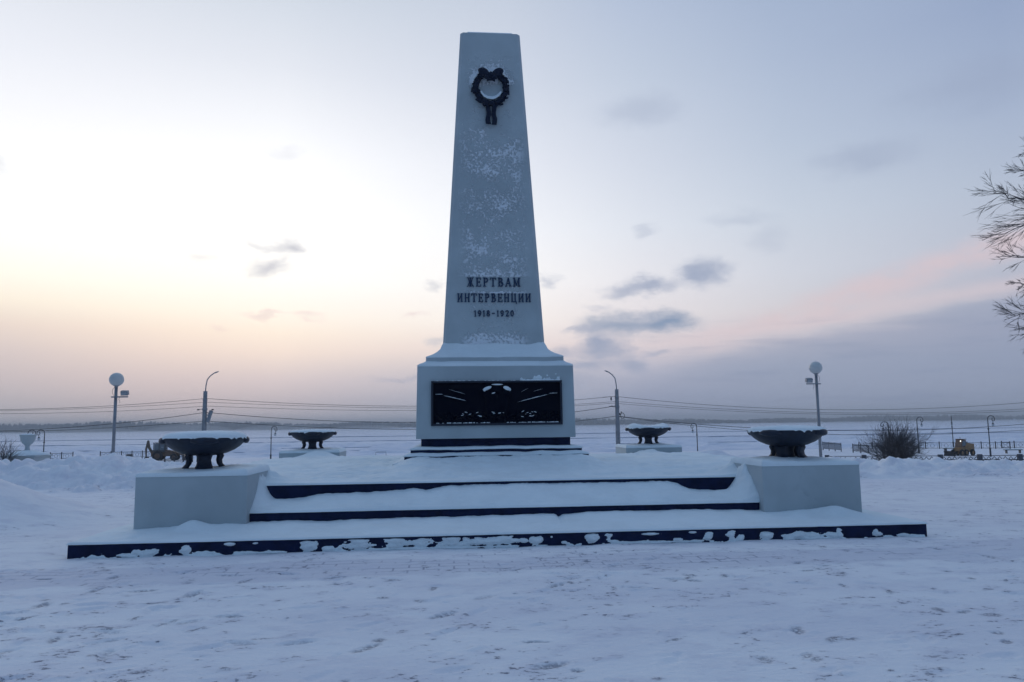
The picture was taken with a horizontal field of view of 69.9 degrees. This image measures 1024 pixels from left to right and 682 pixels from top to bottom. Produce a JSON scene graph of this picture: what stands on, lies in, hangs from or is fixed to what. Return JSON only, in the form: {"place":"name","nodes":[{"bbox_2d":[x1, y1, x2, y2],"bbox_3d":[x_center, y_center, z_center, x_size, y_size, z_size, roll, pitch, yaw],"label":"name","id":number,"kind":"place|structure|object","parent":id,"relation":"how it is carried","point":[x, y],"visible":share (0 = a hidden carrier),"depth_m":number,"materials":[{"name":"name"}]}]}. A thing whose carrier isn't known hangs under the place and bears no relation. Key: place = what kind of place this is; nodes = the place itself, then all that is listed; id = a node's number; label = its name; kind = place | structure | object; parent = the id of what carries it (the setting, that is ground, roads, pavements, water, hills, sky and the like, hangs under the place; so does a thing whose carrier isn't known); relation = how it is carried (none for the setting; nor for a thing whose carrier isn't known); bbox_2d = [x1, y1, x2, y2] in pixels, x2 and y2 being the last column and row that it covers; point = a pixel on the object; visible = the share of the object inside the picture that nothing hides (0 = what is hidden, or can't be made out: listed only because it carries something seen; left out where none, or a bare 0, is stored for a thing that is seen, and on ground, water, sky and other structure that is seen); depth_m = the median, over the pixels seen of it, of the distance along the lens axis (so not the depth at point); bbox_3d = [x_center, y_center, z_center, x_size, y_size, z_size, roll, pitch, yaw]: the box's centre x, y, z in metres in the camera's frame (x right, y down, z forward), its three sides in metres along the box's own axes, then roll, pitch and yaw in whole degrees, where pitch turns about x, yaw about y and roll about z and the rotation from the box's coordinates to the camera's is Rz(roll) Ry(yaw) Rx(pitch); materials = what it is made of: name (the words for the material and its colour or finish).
{"place":"outdoors","nodes":[
{"label":"outdoors","id":0,"kind":"place"},
{"bbox_2d":[0,446,1023,681],"bbox_3d":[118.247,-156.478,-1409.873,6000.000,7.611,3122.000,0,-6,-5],"label":"ground","id":1,"kind":"structure","parent":0,"point":[943,601],"depth_m":6.61,"materials":[{"name":"white snow"}]},
{"bbox_2d":[0,438,21,461],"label":"bare bush","id":2,"kind":"object","parent":1,"relation":"on","point":[8,456],"visible":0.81,"depth_m":31.78,"materials":[{"name":"brown plant"}]},
{"bbox_2d":[0,450,52,461],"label":"snow mound","id":3,"kind":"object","parent":1,"relation":"on","point":[36,455],"depth_m":33.05,"materials":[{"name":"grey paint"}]},
{"bbox_2d":[19,434,36,449],"bbox_3d":[-22.177,4.672,33.532,0.680,0.860,0.680,0,-6,-5],"label":"garden vase","id":4,"kind":"object","parent":3,"relation":"on","point":[27,440],"visible":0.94,"depth_m":33.37,"materials":[{"name":"grey paint"}]},
{"bbox_2d":[36,430,44,451],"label":"promenade lamp","id":5,"kind":"object","parent":1,"relation":"on","point":[38,438],"visible":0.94,"depth_m":91.22,"materials":[{"name":"metal"}]},
{"bbox_2d":[50,452,73,458],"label":"railing","id":6,"kind":"object","parent":1,"relation":"on","point":[61,455],"visible":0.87,"depth_m":118.80,"materials":[{"name":"metal"}]},
{"bbox_2d":[109,373,128,452],"bbox_3d":[-15.197,3.247,28.216,0.765,4.065,0.530,0,-6,-5],"label":"globe lamp","id":7,"kind":"object","parent":1,"relation":"on","point":[116,380],"visible":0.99,"depth_m":28.21,"materials":[{"name":"metal"}]},
{"bbox_2d":[100,450,152,457],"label":"railing","id":8,"kind":"object","parent":1,"relation":"on","point":[125,455],"visible":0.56,"depth_m":121.33,"materials":[{"name":"metal"}]},
{"bbox_2d":[144,440,185,460],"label":"backhoe loader","id":9,"kind":"object","parent":1,"relation":"on","point":[160,452],"visible":0.81,"depth_m":108.81,"materials":[{"name":"yellow paint"}]},
{"bbox_2d":[154,444,158,449],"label":"window","id":10,"kind":"structure","parent":9,"relation":"in","point":[156,446],"depth_m":108.68,"materials":[{"name":"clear glass"}]},
{"bbox_2d":[164,455,192,462],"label":"iron railing","id":11,"kind":"object","parent":1,"relation":"on","point":[174,459],"visible":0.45,"depth_m":100.88,"materials":[{"name":"black metal"}]},
{"bbox_2d":[197,371,218,430],"bbox_3d":[-24.726,7.374,59.269,1.655,9.883,0.460,0,-6,-5],"label":"street light pole","id":12,"kind":"object","parent":1,"relation":"on","point":[206,418],"visible":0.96,"depth_m":59.32,"materials":[{"name":"metal"}]},
{"bbox_2d":[0,399,196,409],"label":"overhead wire","id":13,"kind":"object","parent":12,"relation":"attached to","point":[94,406],"visible":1,"depth_m":58.68,"materials":[{"name":"black metal"}]},
{"bbox_2d":[6,413,198,430],"bbox_3d":[-40.444,6.486,57.964,31.255,1.360,0.041,0,-6,-5],"label":"overhead wire","id":14,"kind":"object","parent":12,"relation":"attached to","point":[95,425],"visible":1,"depth_m":58.50,"materials":[{"name":"black metal"}]},
{"bbox_2d":[4,406,200,413],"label":"overhead wire","id":15,"kind":"object","parent":12,"relation":"attached to","point":[82,412],"visible":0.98,"depth_m":58.52,"materials":[{"name":"black metal"}]},
{"bbox_2d":[8,402,202,410],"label":"overhead wire","id":16,"kind":"object","parent":12,"relation":"attached to","point":[107,407],"visible":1,"depth_m":58.70,"materials":[{"name":"black metal"}]},
{"bbox_2d":[10,421,201,431],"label":"overhead wire","id":17,"kind":"object","parent":12,"relation":"attached to","point":[99,428],"visible":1,"depth_m":58.49,"materials":[{"name":"black metal"}]},
{"bbox_2d":[206,406,612,422],"bbox_3d":[-7.961,6.129,60.704,33.955,1.239,0.041,0,-6,-5],"label":"overhead wire","id":18,"kind":"object","parent":12,"relation":"attached to","point":[357,421],"visible":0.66,"depth_m":60.02,"materials":[{"name":"black metal"}]},
{"bbox_2d":[206,396,614,405],"bbox_3d":[-8.000,5.012,60.829,34.003,0.836,0.030,0,-6,-5],"label":"overhead wire","id":19,"kind":"object","parent":12,"relation":"attached to","point":[350,405],"visible":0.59,"depth_m":60.13,"materials":[{"name":"black metal"}]},
{"bbox_2d":[210,416,614,429],"bbox_3d":[-7.952,6.859,60.621,33.954,0.966,0.035,0,-6,-5],"label":"overhead wire","id":20,"kind":"object","parent":12,"relation":"attached to","point":[355,428],"visible":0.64,"depth_m":59.99,"materials":[{"name":"black metal"}]},
{"bbox_2d":[214,403,611,410],"bbox_3d":[-7.994,5.491,60.775,34.002,0.577,0.024,0,-6,-5],"label":"overhead wire","id":21,"kind":"object","parent":12,"relation":"attached to","point":[372,410],"visible":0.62,"depth_m":60.49,"materials":[{"name":"black metal"}]},
{"bbox_2d":[270,426,276,458],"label":"promenade lamp","id":22,"kind":"object","parent":1,"relation":"on","point":[271,440],"visible":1,"depth_m":99.33,"materials":[{"name":"metal"}]},
{"bbox_2d":[66,449,927,558],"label":"stepped platform","id":23,"kind":"structure","parent":1,"relation":"on","point":[316,501],"depth_m":10.61,"materials":[{"name":"blue paint"}]},
{"bbox_2d":[133,464,269,528],"bbox_3d":[-4.502,2.279,10.770,1.522,0.893,1.262,0,-6,-5],"label":"pedestal","id":24,"kind":"object","parent":23,"relation":"on","point":[171,497],"visible":0.88,"depth_m":10.17,"materials":[{"name":"grey paint"}]},
{"bbox_2d":[158,430,249,468],"bbox_3d":[-4.550,1.629,10.840,1.220,0.602,1.220,0,-6,-5],"label":"fire bowl","id":25,"kind":"object","parent":24,"relation":"on","point":[203,447],"visible":0.96,"depth_m":10.50,"materials":[{"name":"metal"}]},
{"bbox_2d":[279,447,346,457],"bbox_3d":[-5.205,3.249,19.216,1.522,0.883,1.262,0,-6,-5],"label":"pedestal","id":26,"kind":"object","parent":23,"relation":"on","point":[292,453],"visible":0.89,"depth_m":18.68,"materials":[{"name":"grey paint"}]},
{"bbox_2d":[288,429,336,448],"bbox_3d":[-5.251,2.608,19.286,1.176,0.574,1.173,-5,-8,31],"label":"fire bowl","id":27,"kind":"object","parent":26,"relation":"on","point":[312,437],"visible":0.96,"depth_m":18.95,"materials":[{"name":"metal"}]},
{"bbox_2d":[392,32,589,464],"bbox_3d":[-0.468,-2.024,15.905,3.880,9.410,3.880,0,-6,-5],"label":"obelisk","id":28,"kind":"object","parent":23,"relation":"on","point":[495,375],"visible":0.98,"depth_m":14.78,"materials":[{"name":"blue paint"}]},
{"bbox_2d":[615,443,681,452],"bbox_3d":[3.714,3.227,19.961,1.522,0.877,1.262,0,-6,-5],"label":"pedestal","id":29,"kind":"object","parent":23,"relation":"on","point":[634,448],"visible":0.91,"depth_m":19.41,"materials":[{"name":"grey paint"}]},
{"bbox_2d":[625,423,670,443],"bbox_3d":[3.724,2.556,20.037,1.169,0.627,1.176,-6,-8,40],"label":"fire bowl","id":30,"kind":"object","parent":29,"relation":"on","point":[648,433],"visible":0.96,"depth_m":19.71,"materials":[{"name":"metal"}]},
{"bbox_2d":[730,456,861,511],"bbox_3d":[4.417,2.254,11.515,1.522,0.892,1.262,0,-6,-5],"label":"pedestal","id":31,"kind":"object","parent":23,"relation":"on","point":[793,483],"visible":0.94,"depth_m":10.91,"materials":[{"name":"paint"}]},
{"bbox_2d":[747,425,827,457],"bbox_3d":[4.346,1.618,11.579,1.185,0.573,1.189,0,-6,-5],"label":"fire bowl","id":32,"kind":"object","parent":31,"relation":"on","point":[785,441],"visible":0.98,"depth_m":11.24,"materials":[{"name":"metal"}]},
{"bbox_2d":[604,370,624,443],"bbox_3d":[8.668,7.343,62.053,1.812,9.753,0.460,0,-6,-5],"label":"street light pole","id":33,"kind":"object","parent":1,"relation":"on","point":[617,417],"visible":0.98,"depth_m":62.09,"materials":[{"name":"metal"}]},
{"bbox_2d":[211,401,615,407],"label":"overhead wire","id":34,"kind":"object","parent":33,"relation":"attached to","point":[332,406],"visible":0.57,"depth_m":60.16,"materials":[{"name":"black metal"}]},
{"bbox_2d":[627,404,1013,414],"bbox_3d":[32.221,5.837,64.083,46.902,1.239,0.024,0,-6,-5],"label":"overhead wire","id":35,"kind":"object","parent":33,"relation":"attached to","point":[844,414],"visible":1,"depth_m":63.84,"materials":[{"name":"black metal"}]},
{"bbox_2d":[619,416,1022,430],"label":"overhead wire","id":36,"kind":"object","parent":33,"relation":"attached to","point":[827,430],"visible":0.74,"depth_m":63.55,"materials":[{"name":"black metal"}]},
{"bbox_2d":[618,396,1023,409],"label":"overhead wire","id":37,"kind":"object","parent":33,"relation":"attached to","point":[822,409],"visible":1,"depth_m":63.57,"materials":[{"name":"black metal"}]},
{"bbox_2d":[627,402,1015,412],"bbox_3d":[32.219,5.688,64.100,46.902,1.280,0.024,0,-6,-5],"label":"overhead wire","id":38,"kind":"object","parent":33,"relation":"attached to","point":[813,412],"visible":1,"depth_m":63.32,"materials":[{"name":"black metal"}]},
{"bbox_2d":[624,417,1020,434],"bbox_3d":[32.338,7.273,63.928,46.704,1.905,0.033,0,-6,-5],"label":"overhead wire","id":39,"kind":"object","parent":33,"relation":"attached to","point":[831,434],"visible":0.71,"depth_m":63.48,"materials":[{"name":"black metal"}]},
{"bbox_2d":[691,423,697,450],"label":"promenade lamp","id":40,"kind":"object","parent":1,"relation":"on","point":[692,431],"visible":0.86,"depth_m":93.93,"materials":[{"name":"metal"}]},
{"bbox_2d":[805,361,821,456],"bbox_3d":[12.669,3.024,30.561,0.765,4.355,0.530,0,-6,-5],"label":"globe lamp","id":41,"kind":"object","parent":1,"relation":"on","point":[815,368],"visible":0.98,"depth_m":30.57,"materials":[{"name":"metal"}]},
{"bbox_2d":[822,442,841,451],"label":"iron railing","id":42,"kind":"object","parent":1,"relation":"on","point":[832,447],"visible":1,"depth_m":110.75,"materials":[{"name":"black metal"}]},
{"bbox_2d":[852,444,876,452],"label":"iron railing","id":43,"kind":"object","parent":1,"relation":"on","point":[862,446],"visible":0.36,"depth_m":105.89,"materials":[{"name":"black metal"}]},
{"bbox_2d":[852,416,936,460],"bbox_3d":[31.297,8.521,59.535,7.015,5.540,7.133,0,-6,-5],"label":"bare bush","id":44,"kind":"object","parent":1,"relation":"on","point":[893,445],"visible":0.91,"depth_m":59.14,"materials":[{"name":"brown plant"}]},
{"bbox_2d":[916,417,922,452],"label":"promenade lamp","id":45,"kind":"object","parent":1,"relation":"on","point":[921,425],"visible":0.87,"depth_m":102.57,"materials":[{"name":"metal"}]},
{"bbox_2d":[825,454,1023,460],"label":"parapet railing","id":46,"kind":"object","parent":1,"relation":"on","point":[1018,456],"visible":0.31,"depth_m":79.78,"materials":[{"name":"black metal"}]},
{"bbox_2d":[858,441,1010,448],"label":"railing","id":47,"kind":"object","parent":1,"relation":"on","point":[981,442],"visible":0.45,"depth_m":115.28,"materials":[{"name":"metal"}]},
{"bbox_2d":[951,416,953,446],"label":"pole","id":48,"kind":"object","parent":1,"relation":"on","point":[952,431],"visible":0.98,"depth_m":115.14,"materials":[{"name":"metal"}]},
{"bbox_2d":[944,439,974,454],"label":"wheel loader","id":49,"kind":"object","parent":1,"relation":"on","point":[962,447],"visible":0.96,"depth_m":91.42,"materials":[{"name":"yellow paint"}]},
{"bbox_2d":[987,415,994,456],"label":"promenade lamp","id":50,"kind":"object","parent":1,"relation":"on","point":[990,453],"visible":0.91,"depth_m":91.65,"materials":[{"name":"metal"}]},
{"bbox_2d":[966,136,1023,354],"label":"bare tree","id":51,"kind":"object","parent":1,"relation":"on","point":[1009,226],"visible":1,"depth_m":13.23,"materials":[{"name":"brown plant"}]},
{"bbox_2d":[1001,441,1022,447],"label":"railing","id":52,"kind":"object","parent":1,"relation":"on","point":[1012,445],"visible":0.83,"depth_m":116.45,"materials":[{"name":"metal"}]},
{"bbox_2d":[1004,449,1021,453],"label":"bench","id":53,"kind":"object","parent":1,"relation":"on","point":[1006,451],"visible":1,"depth_m":97.02,"materials":[{"name":"metal"}]},
{"bbox_2d":[0,420,1023,459],"bbox_3d":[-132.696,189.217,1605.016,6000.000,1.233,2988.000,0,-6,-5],"label":"river ice","id":54,"kind":"structure","parent":0,"point":[98,442],"depth_m":309.92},
{"bbox_2d":[0,419,1023,432],"bbox_3d":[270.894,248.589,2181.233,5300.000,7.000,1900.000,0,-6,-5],"label":"shore","id":55,"kind":"structure","parent":0,"point":[415,427],"depth_m":1744.53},
{"bbox_2d":[0,414,1023,431],"bbox_3d":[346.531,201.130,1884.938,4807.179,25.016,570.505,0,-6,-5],"label":"forest","id":56,"kind":"object","parent":55,"relation":"on","point":[140,425],"visible":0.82,"depth_m":1727.48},
{"bbox_2d":[0,0,1023,425],"label":"sky","id":57,"kind":"structure","parent":0,"point":[731,198],"materials":[{"name":"blue"}]}
]}

